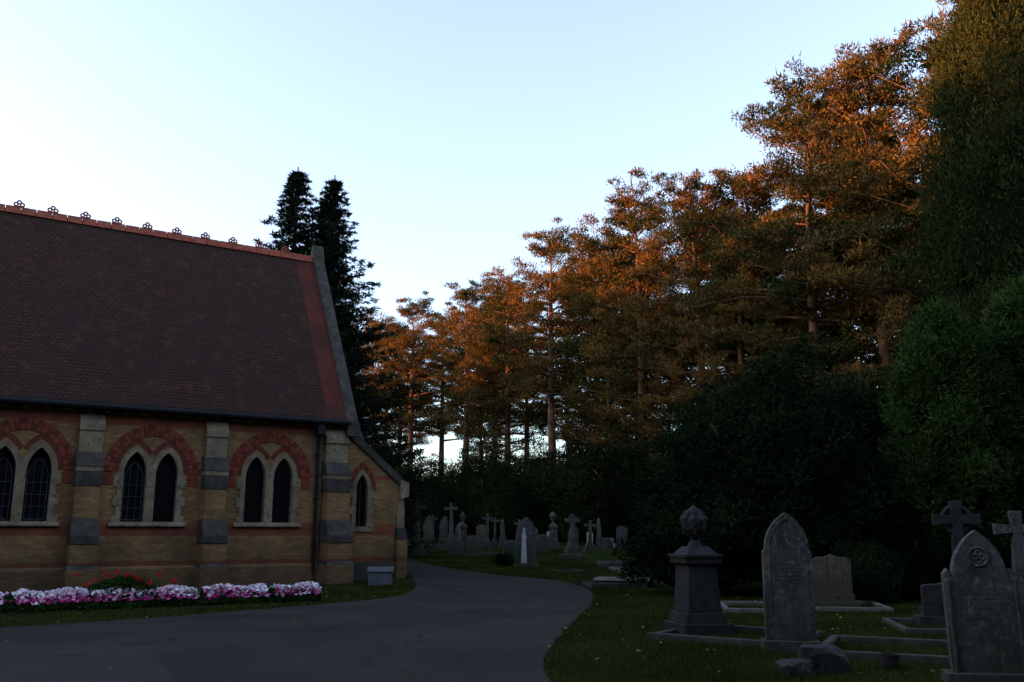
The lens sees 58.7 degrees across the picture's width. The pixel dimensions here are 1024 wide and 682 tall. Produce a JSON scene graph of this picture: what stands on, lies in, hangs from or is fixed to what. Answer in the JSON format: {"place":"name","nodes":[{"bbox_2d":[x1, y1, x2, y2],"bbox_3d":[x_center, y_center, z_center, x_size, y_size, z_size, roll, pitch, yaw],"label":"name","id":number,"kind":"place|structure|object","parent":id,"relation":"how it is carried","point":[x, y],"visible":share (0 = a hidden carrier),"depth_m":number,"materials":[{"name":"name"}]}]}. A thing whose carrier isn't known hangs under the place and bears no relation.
{"place":"outdoors","nodes":[
{"label":"outdoors","id":0,"kind":"place"},
{"bbox_2d":[0,558,593,681],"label":"asphalt road","id":1,"kind":"structure","parent":0,"point":[483,628],"depth_m":14.37,"materials":[{"name":"grey asphalt"}]},
{"bbox_2d":[0,0,955,472],"label":"sky","id":2,"kind":"structure","parent":0,"point":[453,130],"materials":[{"name":"blue"}]},
{"bbox_2d":[426,559,594,563],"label":"asphalt path","id":3,"kind":"structure","parent":0,"point":[494,561],"depth_m":39.79,"materials":[{"name":"grey asphalt"}]},
{"bbox_2d":[0,531,1023,681],"bbox_3d":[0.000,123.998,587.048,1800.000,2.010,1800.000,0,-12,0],"label":"ground","id":4,"kind":"structure","parent":0,"point":[601,555],"depth_m":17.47,"materials":[{"name":"green plant"}]},
{"bbox_2d":[74,569,186,607],"bbox_3d":[-8.697,5.540,20.338,3.411,0.871,1.924,0,-12,0],"label":"geranium plant","id":5,"kind":"object","parent":4,"relation":"on","point":[124,581],"visible":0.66,"depth_m":20.06,"materials":[{"name":"green plant"}]},
{"bbox_2d":[0,581,322,613],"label":"flower bed","id":6,"kind":"object","parent":4,"relation":"on","point":[22,600],"visible":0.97,"depth_m":19.92,"materials":[{"name":"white plant"}]},
{"bbox_2d":[0,200,408,593],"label":"brick chapel","id":7,"kind":"structure","parent":4,"relation":"on","point":[179,407],"depth_m":28.06,"materials":[{"name":"brick"}]},
{"bbox_2d":[253,167,433,549],"bbox_3d":[-10.046,0.812,42.899,12.915,19.082,11.861,-10,-15,39],"label":"spruce tree","id":8,"kind":"object","parent":4,"relation":"on","point":[290,216],"visible":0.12,"depth_m":43.57,"materials":[{"name":"green plant"}]},
{"bbox_2d":[305,201,398,448],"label":"spruce tree","id":9,"kind":"object","parent":4,"relation":"on","point":[392,436],"visible":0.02,"depth_m":45.20,"materials":[{"name":"green plant"}]},
{"bbox_2d":[297,175,442,554],"bbox_3d":[-8.848,0.976,43.285,12.204,18.879,12.629,-8,-14,32],"label":"spruce tree","id":10,"kind":"object","parent":4,"relation":"on","point":[334,246],"visible":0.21,"depth_m":43.56,"materials":[{"name":"green plant"}]},
{"bbox_2d":[350,310,390,443],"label":"pine tree","id":11,"kind":"object","parent":4,"relation":"on","point":[367,374],"depth_m":98.06,"materials":[{"name":"green plant"}]},
{"bbox_2d":[338,320,415,539],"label":"spruce tree","id":12,"kind":"object","parent":4,"relation":"on","point":[344,345],"visible":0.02,"depth_m":44.39,"materials":[{"name":"green plant"}]},
{"bbox_2d":[367,567,393,584],"bbox_3d":[-4.049,7.234,27.998,0.800,0.558,0.466,1,-12,-6],"label":"grit bin","id":13,"kind":"object","parent":4,"relation":"on","point":[380,575],"visible":0.88,"depth_m":27.82,"materials":[{"name":"grey plastic"}]},
{"bbox_2d":[356,309,433,453],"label":"pine tree","id":14,"kind":"object","parent":4,"relation":"on","point":[394,429],"visible":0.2,"depth_m":91.91,"materials":[{"name":"green plant"}]},
{"bbox_2d":[361,321,456,469],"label":"pine tree","id":15,"kind":"object","parent":4,"relation":"on","point":[419,440],"visible":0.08,"depth_m":102.34,"materials":[{"name":"green plant"}]},
{"bbox_2d":[361,291,464,467],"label":"pine tree","id":16,"kind":"object","parent":4,"relation":"on","point":[426,349],"visible":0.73,"depth_m":88.00,"materials":[{"name":"green plant"}]},
{"bbox_2d":[407,501,425,555],"bbox_3d":[-4.596,9.099,44.067,0.800,2.700,0.640,-2,-12,9],"label":"stone cross","id":17,"kind":"object","parent":4,"relation":"on","point":[420,551],"visible":0.7,"depth_m":43.93,"materials":[{"name":"grey stone"}]},
{"bbox_2d":[424,515,431,547],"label":"gravestone","id":18,"kind":"object","parent":4,"relation":"on","point":[427,528],"visible":0.69,"depth_m":51.83,"materials":[{"name":"stone"}]},
{"bbox_2d":[428,515,437,551],"bbox_3d":[-4.083,9.975,46.969,0.500,2.000,0.400,-1,-13,-5],"label":"stone cross","id":19,"kind":"object","parent":4,"relation":"on","point":[433,537],"visible":0.68,"depth_m":46.90,"materials":[{"name":"grey stone"}]},
{"bbox_2d":[393,305,490,471],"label":"pine tree","id":20,"kind":"object","parent":4,"relation":"on","point":[442,441],"visible":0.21,"depth_m":90.20,"materials":[{"name":"green plant"}]},
{"bbox_2d":[437,516,448,547],"bbox_3d":[-3.882,10.923,51.843,0.600,1.848,0.380,-2,-11,17],"label":"gravestone","id":21,"kind":"object","parent":4,"relation":"on","point":[443,529],"visible":0.9,"depth_m":51.79,"materials":[{"name":"grey stone"}]},
{"bbox_2d":[444,503,457,547],"bbox_3d":[-3.423,10.475,51.465,0.750,2.600,0.600,-3,-13,8],"label":"stone cross","id":22,"kind":"object","parent":4,"relation":"on","point":[451,534],"visible":0.83,"depth_m":51.39,"materials":[{"name":"grey stone"}]},
{"bbox_2d":[448,539,464,554],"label":"gravestone","id":23,"kind":"object","parent":4,"relation":"on","point":[456,546],"visible":0.81,"depth_m":44.32,"materials":[{"name":"grey stone"}]},
{"bbox_2d":[455,522,461,538],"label":"gravestone","id":24,"kind":"object","parent":4,"relation":"on","point":[457,531],"visible":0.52,"depth_m":54.75,"materials":[{"name":"grey stone"}]},
{"bbox_2d":[458,512,467,547],"bbox_3d":[-2.803,10.804,51.888,0.600,2.100,0.600,3,-12,-17],"label":"urn monument","id":25,"kind":"object","parent":4,"relation":"on","point":[462,527],"visible":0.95,"depth_m":51.72,"materials":[{"name":"grey stone"}]},
{"bbox_2d":[421,277,517,461],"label":"pine tree","id":26,"kind":"object","parent":4,"relation":"on","point":[466,295],"visible":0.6,"depth_m":82.19,"materials":[{"name":"green plant"}]},
{"bbox_2d":[5,583,940,681],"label":"fallen leaves","id":27,"kind":"object","parent":4,"relation":"on","point":[903,675],"visible":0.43,"depth_m":13.59,"materials":[{"name":"orange plant"}]},
{"bbox_2d":[465,536,480,556],"bbox_3d":[-1.851,9.721,42.919,0.720,1.070,0.340,2,-12,-11],"label":"gravestone","id":28,"kind":"object","parent":4,"relation":"on","point":[472,546],"visible":0.84,"depth_m":42.86,"materials":[{"name":"stone"}]},
{"bbox_2d":[436,303,514,458],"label":"pine tree","id":29,"kind":"object","parent":4,"relation":"on","point":[479,452],"visible":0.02,"depth_m":94.69,"materials":[{"name":"green plant"}]},
{"bbox_2d":[476,525,485,544],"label":"gravestone","id":30,"kind":"object","parent":4,"relation":"on","point":[480,531],"visible":0.56,"depth_m":55.71,"materials":[{"name":"stone"}]},
{"bbox_2d":[481,514,492,548],"bbox_3d":[-1.372,10.586,50.386,0.600,2.000,0.480,3,-11,-4],"label":"stone cross","id":31,"kind":"object","parent":4,"relation":"on","point":[486,543],"visible":0.89,"depth_m":50.28,"materials":[{"name":"grey stone"}]},
{"bbox_2d":[479,552,498,556],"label":"grave kerb","id":32,"kind":"structure","parent":4,"relation":"on","point":[485,553],"depth_m":42.85,"materials":[{"name":"stone"}]},
{"bbox_2d":[491,517,498,546],"bbox_3d":[-0.984,11.037,52.340,0.500,1.800,0.400,1,-11,-1],"label":"stone cross","id":33,"kind":"object","parent":4,"relation":"on","point":[494,541],"visible":0.83,"depth_m":52.24,"materials":[{"name":"stone"}]},
{"bbox_2d":[460,290,543,450],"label":"pine tree","id":34,"kind":"object","parent":4,"relation":"on","point":[495,380],"visible":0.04,"depth_m":87.01,"materials":[{"name":"green plant"}]},
{"bbox_2d":[498,519,506,547],"bbox_3d":[-0.528,11.003,51.859,0.500,1.700,0.500,-1,-13,-6],"label":"obelisk monument","id":35,"kind":"object","parent":4,"relation":"on","point":[502,539],"visible":0.79,"depth_m":51.72,"materials":[{"name":"grey stone"}]},
{"bbox_2d":[442,263,563,467],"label":"pine tree","id":36,"kind":"object","parent":4,"relation":"on","point":[506,412],"visible":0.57,"depth_m":76.86,"materials":[{"name":"green plant"}]},
{"bbox_2d":[488,545,523,565],"bbox_3d":[-0.243,8.656,36.529,1.547,1.088,1.686,0,-12,0],"label":"tussock plant","id":37,"kind":"object","parent":4,"relation":"on","point":[504,559],"visible":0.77,"depth_m":36.35,"materials":[{"name":"green plant"}]},
{"bbox_2d":[502,540,515,554],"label":"gravestone","id":38,"kind":"object","parent":4,"relation":"on","point":[511,544],"visible":0.63,"depth_m":44.82,"materials":[{"name":"grey stone"}]},
{"bbox_2d":[480,294,561,471],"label":"pine tree","id":39,"kind":"object","parent":4,"relation":"on","point":[526,450],"visible":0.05,"depth_m":90.86,"materials":[{"name":"green plant"}]},
{"bbox_2d":[521,528,526,562],"bbox_3d":[0.500,8.488,37.762,0.260,1.480,0.260,0,-12,0],"label":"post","id":40,"kind":"object","parent":4,"relation":"on","point":[524,552],"visible":0.95,"depth_m":37.66,"materials":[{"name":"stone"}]},
{"bbox_2d":[514,517,537,562],"bbox_3d":[0.587,8.384,38.087,0.950,1.999,0.380,2,-12,-9],"label":"gravestone","id":41,"kind":"object","parent":4,"relation":"on","point":[526,523],"visible":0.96,"depth_m":38.03,"materials":[{"name":"grey stone"}]},
{"bbox_2d":[513,563,539,566],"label":"grave kerb","id":42,"kind":"structure","parent":4,"relation":"on","point":[536,565],"depth_m":35.57,"materials":[{"name":"grey stone"}]},
{"bbox_2d":[536,534,551,551],"bbox_3d":[1.590,10.461,46.854,0.820,1.000,0.340,0,-13,-7],"label":"gravestone","id":43,"kind":"object","parent":4,"relation":"on","point":[542,542],"visible":0.74,"depth_m":46.80,"materials":[{"name":"grey stone"}]},
{"bbox_2d":[469,217,620,474],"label":"pine tree","id":44,"kind":"object","parent":4,"relation":"on","point":[532,384],"visible":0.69,"depth_m":70.37,"materials":[{"name":"green plant"}]},
{"bbox_2d":[496,261,603,456],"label":"pine tree","id":45,"kind":"object","parent":4,"relation":"on","point":[541,408],"visible":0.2,"depth_m":73.85,"materials":[{"name":"green plant"}]},
{"bbox_2d":[548,511,560,548],"bbox_3d":[2.306,10.521,50.441,0.700,2.150,0.700,-4,-13,6],"label":"urn monument","id":46,"kind":"object","parent":4,"relation":"on","point":[553,526],"visible":0.94,"depth_m":50.20,"materials":[{"name":"grey stone"}]},
{"bbox_2d":[550,568,585,571],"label":"grave kerb","id":47,"kind":"structure","parent":4,"relation":"on","point":[574,570],"depth_m":32.93,"materials":[{"name":"grey stone"}]},
{"bbox_2d":[559,554,581,559],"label":"grave kerb","id":48,"kind":"structure","parent":4,"relation":"on","point":[571,556],"depth_m":40.70,"materials":[{"name":"grey stone"}]},
{"bbox_2d":[566,526,578,545],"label":"gravestone","id":49,"kind":"object","parent":4,"relation":"on","point":[576,535],"visible":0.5,"depth_m":50.79,"materials":[{"name":"stone"}]},
{"bbox_2d":[564,514,581,553],"bbox_3d":[2.998,9.594,44.989,0.750,2.050,0.600,3,-12,-12],"label":"stone cross","id":50,"kind":"object","parent":4,"relation":"on","point":[572,547],"visible":0.95,"depth_m":44.88,"materials":[{"name":"grey stone"}]},
{"bbox_2d":[547,255,621,453],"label":"pine tree","id":51,"kind":"object","parent":4,"relation":"on","point":[581,388],"visible":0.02,"depth_m":79.73,"materials":[{"name":"green plant"}]},
{"bbox_2d":[583,520,596,551],"bbox_3d":[4.024,10.116,46.912,0.600,1.700,0.480,3,-11,-7],"label":"stone cross","id":52,"kind":"object","parent":4,"relation":"on","point":[589,546],"visible":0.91,"depth_m":46.82,"materials":[{"name":"grey stone"}]},
{"bbox_2d":[595,518,602,549],"bbox_3d":[4.774,10.603,49.907,0.500,1.800,0.500,-3,-13,7],"label":"obelisk monument","id":53,"kind":"object","parent":4,"relation":"on","point":[599,538],"visible":0.8,"depth_m":49.74,"materials":[{"name":"grey stone"}]},
{"bbox_2d":[527,224,679,539],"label":"pine tree","id":54,"kind":"object","parent":4,"relation":"on","point":[587,244],"visible":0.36,"depth_m":65.03,"materials":[{"name":"green plant"}]},
{"bbox_2d":[600,538,613,549],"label":"gravestone","id":55,"kind":"object","parent":4,"relation":"on","point":[605,542],"visible":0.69,"depth_m":48.76,"materials":[{"name":"stone"}]},
{"bbox_2d":[596,561,627,567],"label":"grave kerb","id":56,"kind":"structure","parent":4,"relation":"on","point":[602,564],"depth_m":35.48,"materials":[{"name":"stone"}]},
{"bbox_2d":[582,582,656,587],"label":"grave kerb","id":57,"kind":"structure","parent":4,"relation":"on","point":[597,585],"depth_m":26.66,"materials":[{"name":"grey stone"}]},
{"bbox_2d":[616,526,627,548],"bbox_3d":[6.020,10.816,49.828,0.720,1.350,0.340,2,-11,2],"label":"gravestone","id":58,"kind":"object","parent":4,"relation":"on","point":[621,531],"visible":0.54,"depth_m":49.81,"materials":[{"name":"grey stone"}]},
{"bbox_2d":[593,577,654,587],"bbox_3d":[3.350,7.209,27.199,1.700,0.280,0.784,-4,-13,20],"label":"ledger tomb","id":59,"kind":"object","parent":4,"relation":"on","point":[606,580],"visible":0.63,"depth_m":26.96,"materials":[{"name":"grey stone"}]},
{"bbox_2d":[556,276,692,466],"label":"pine tree","id":60,"kind":"object","parent":4,"relation":"on","point":[570,424],"visible":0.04,"depth_m":64.97,"materials":[{"name":"green plant"}]},
{"bbox_2d":[609,567,648,573],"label":"grave kerb","id":61,"kind":"structure","parent":4,"relation":"on","point":[610,568],"depth_m":33.22,"materials":[{"name":"grey stone"}]},
{"bbox_2d":[578,237,696,449],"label":"pine tree","id":62,"kind":"object","parent":4,"relation":"on","point":[597,378],"visible":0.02,"depth_m":70.20,"materials":[{"name":"green plant"}]},
{"bbox_2d":[561,167,721,464],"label":"pine tree","id":63,"kind":"object","parent":4,"relation":"on","point":[625,216],"visible":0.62,"depth_m":61.00,"materials":[{"name":"green plant"}]},
{"bbox_2d":[606,474,762,589],"bbox_3d":[4.875,5.252,24.341,4.875,3.586,4.373,0,-12,0],"label":"yew shrub","id":64,"kind":"object","parent":4,"relation":"on","point":[649,549],"visible":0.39,"depth_m":23.18,"materials":[{"name":"green plant"}]},
{"bbox_2d":[377,347,1011,566],"bbox_3d":[6.802,8.066,57.746,19.726,11.867,77.940,8,-14,-34],"label":"shrub thicket","id":65,"kind":"object","parent":4,"relation":"on","point":[583,489],"visible":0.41,"depth_m":59.40,"materials":[{"name":"green plant"}]},
{"bbox_2d":[597,169,797,463],"bbox_3d":[11.742,0.515,55.165,11.472,24.035,10.377,-8,-15,35],"label":"pine tree","id":66,"kind":"object","parent":4,"relation":"on","point":[689,221],"visible":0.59,"depth_m":55.61,"materials":[{"name":"green plant"}]},
{"bbox_2d":[664,505,733,635],"bbox_3d":[3.000,3.759,14.844,0.840,2.150,0.840,3,-12,-14],"label":"urn monument","id":67,"kind":"object","parent":4,"relation":"on","point":[697,608],"visible":0.97,"depth_m":14.58,"materials":[{"name":"grey stone"}]},
{"bbox_2d":[638,198,767,413],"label":"pine tree","id":68,"kind":"object","parent":4,"relation":"on","point":[685,256],"visible":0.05,"depth_m":60.89,"materials":[{"name":"green plant"}]},
{"bbox_2d":[646,625,822,647],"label":"grave kerb","id":69,"kind":"structure","parent":4,"relation":"on","point":[663,635],"depth_m":13.56,"materials":[{"name":"grey stone"}]},
{"bbox_2d":[720,601,763,613],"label":"grave kerb","id":70,"kind":"structure","parent":4,"relation":"on","point":[725,607],"depth_m":18.38,"materials":[{"name":"grey stone"}]},
{"bbox_2d":[667,210,824,415],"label":"pine tree","id":71,"kind":"object","parent":4,"relation":"on","point":[715,364],"visible":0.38,"depth_m":50.81,"materials":[{"name":"green plant"}]},
{"bbox_2d":[651,163,842,415],"bbox_3d":[14.590,0.262,54.883,12.293,24.425,11.039,-7,-14,30],"label":"pine tree","id":72,"kind":"object","parent":4,"relation":"on","point":[760,198],"visible":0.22,"depth_m":55.43,"materials":[{"name":"green plant"}]},
{"bbox_2d":[686,196,836,384],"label":"pine tree","id":73,"kind":"object","parent":4,"relation":"on","point":[791,204],"depth_m":59.98,"materials":[{"name":"green plant"}]},
{"bbox_2d":[627,339,951,581],"bbox_3d":[7.901,3.449,24.963,9.411,7.302,8.137,0,-12,0],"label":"yew tree","id":74,"kind":"object","parent":4,"relation":"on","point":[813,474],"visible":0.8,"depth_m":22.81,"materials":[{"name":"green plant"}]},
{"bbox_2d":[760,513,821,653],"bbox_3d":[3.810,3.373,12.567,0.760,1.968,0.380,-1,-11,7],"label":"gravestone","id":75,"kind":"object","parent":4,"relation":"on","point":[788,598],"visible":0.98,"depth_m":12.50,"materials":[{"name":"grey stone"}]},
{"bbox_2d":[773,658,814,677],"bbox_3d":[3.250,3.780,10.446,0.416,0.231,0.400,0,-12,0],"label":"rough stone","id":76,"kind":"object","parent":4,"relation":"on","point":[794,666],"visible":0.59,"depth_m":10.31,"materials":[{"name":"grey stone"}]},
{"bbox_2d":[680,49,918,397],"bbox_3d":[15.420,-1.816,47.464,10.852,26.050,12.127,6,-13,-27],"label":"pine tree","id":77,"kind":"object","parent":4,"relation":"on","point":[790,127],"visible":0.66,"depth_m":47.06,"materials":[{"name":"green plant"}]},
{"bbox_2d":[658,604,983,681],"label":"grass tufts","id":78,"kind":"object","parent":4,"relation":"on","point":[880,664],"visible":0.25,"depth_m":10.76,"materials":[{"name":"green plant"}]},
{"bbox_2d":[797,644,850,674],"bbox_3d":[3.620,3.781,10.650,0.544,0.420,0.480,0,-12,0],"label":"rough stone","id":79,"kind":"object","parent":4,"relation":"on","point":[829,657],"visible":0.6,"depth_m":10.45,"materials":[{"name":"grey stone"}]},
{"bbox_2d":[812,554,860,606],"bbox_3d":[6.750,5.125,19.155,1.000,1.249,0.520,-3,-12,14],"label":"gravestone","id":80,"kind":"object","parent":4,"relation":"on","point":[832,580],"visible":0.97,"depth_m":19.05,"materials":[{"name":"stone"}]},
{"bbox_2d":[753,166,920,397],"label":"pine tree","id":81,"kind":"object","parent":4,"relation":"on","point":[825,204],"visible":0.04,"depth_m":50.99,"materials":[{"name":"green plant"}]},
{"bbox_2d":[753,91,935,387],"bbox_3d":[21.666,-1.679,52.449,12.639,27.449,14.123,10,-16,-40],"label":"pine tree","id":82,"kind":"object","parent":4,"relation":"on","point":[887,140],"visible":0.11,"depth_m":53.62,"materials":[{"name":"green plant"}]},
{"bbox_2d":[741,19,949,401],"bbox_3d":[18.647,-3.034,45.284,12.701,27.639,11.405,2,-12,-10],"label":"pine tree","id":83,"kind":"object","parent":4,"relation":"on","point":[828,274],"visible":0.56,"depth_m":45.11,"materials":[{"name":"green plant"}]},
{"bbox_2d":[815,600,893,612],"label":"grave kerb","id":84,"kind":"structure","parent":4,"relation":"on","point":[881,607],"depth_m":18.62,"materials":[{"name":"grey stone"}]},
{"bbox_2d":[812,131,925,356],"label":"pine tree","id":85,"kind":"object","parent":4,"relation":"on","point":[880,229],"depth_m":60.99,"materials":[{"name":"green plant"}]},
{"bbox_2d":[832,536,906,603],"bbox_3d":[7.987,5.328,20.887,1.876,1.731,2.092,5,-13,-24],"label":"yew shrub","id":86,"kind":"object","parent":4,"relation":"on","point":[873,580],"visible":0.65,"depth_m":20.49,"materials":[{"name":"green plant"}]},
{"bbox_2d":[822,635,948,664],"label":"grave kerb","id":87,"kind":"structure","parent":4,"relation":"on","point":[860,655],"depth_m":12.91,"materials":[{"name":"grey stone"}]},
{"bbox_2d":[877,653,900,669],"bbox_3d":[4.500,3.823,10.846,0.260,0.180,0.253,0,-12,0],"label":"flower pot","id":88,"kind":"object","parent":4,"relation":"on","point":[886,659],"visible":0.91,"depth_m":10.76,"materials":[{"name":"grey stone"}]},
{"bbox_2d":[835,0,962,357],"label":"pine tree","id":89,"kind":"object","parent":4,"relation":"on","point":[906,192],"visible":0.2,"depth_m":43.24,"materials":[{"name":"green plant"}]},
{"bbox_2d":[853,497,950,599],"bbox_3d":[9.443,5.196,22.292,2.580,2.721,2.876,-8,-14,32],"label":"yew shrub","id":90,"kind":"object","parent":4,"relation":"on","point":[922,563],"visible":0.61,"depth_m":21.47,"materials":[{"name":"green plant"}]},
{"bbox_2d":[861,17,965,315],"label":"pine tree","id":91,"kind":"object","parent":4,"relation":"on","point":[916,107],"depth_m":50.74,"materials":[{"name":"green plant"}]},
{"bbox_2d":[882,617,945,635],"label":"grave kerb","id":92,"kind":"structure","parent":4,"relation":"on","point":[905,629],"depth_m":14.55,"materials":[{"name":"grey stone"}]},
{"bbox_2d":[913,582,945,627],"bbox_3d":[7.600,4.642,15.885,1.040,0.850,0.520,-2,-12,11],"label":"gravestone","id":93,"kind":"object","parent":4,"relation":"on","point":[931,610],"visible":0.43,"depth_m":15.83,"materials":[{"name":"grey stone"}]},
{"bbox_2d":[878,293,1023,561],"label":"golden cypress","id":94,"kind":"object","parent":4,"relation":"on","point":[949,376],"visible":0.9,"depth_m":21.76,"materials":[{"name":"green plant"}]},
{"bbox_2d":[931,501,981,554],"bbox_3d":[8.620,4.241,17.502,0.850,2.300,0.680,-2,-12,11],"label":"stone cross","id":95,"kind":"object","parent":4,"relation":"on","point":[956,519],"visible":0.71,"depth_m":17.59,"materials":[{"name":"grey stone"}]},
{"bbox_2d":[890,0,1023,570],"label":"cypress tree","id":96,"kind":"object","parent":4,"relation":"on","point":[972,249],"visible":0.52,"depth_m":29.03,"materials":[{"name":"green plant"}]},
{"bbox_2d":[940,531,1023,681],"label":"gravestone","id":97,"kind":"object","parent":4,"relation":"on","point":[983,619],"visible":1,"depth_m":9.65,"materials":[{"name":"grey stone"}]},
{"bbox_2d":[977,272,1023,535],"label":"golden cypress","id":98,"kind":"object","parent":4,"relation":"on","point":[1003,321],"visible":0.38,"depth_m":22.94,"materials":[{"name":"green plant"}]},
{"bbox_2d":[992,511,1023,609],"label":"stone cross","id":99,"kind":"object","parent":4,"relation":"on","point":[1015,528],"visible":0.52,"depth_m":19.47,"materials":[{"name":"grey stone"}]}
]}

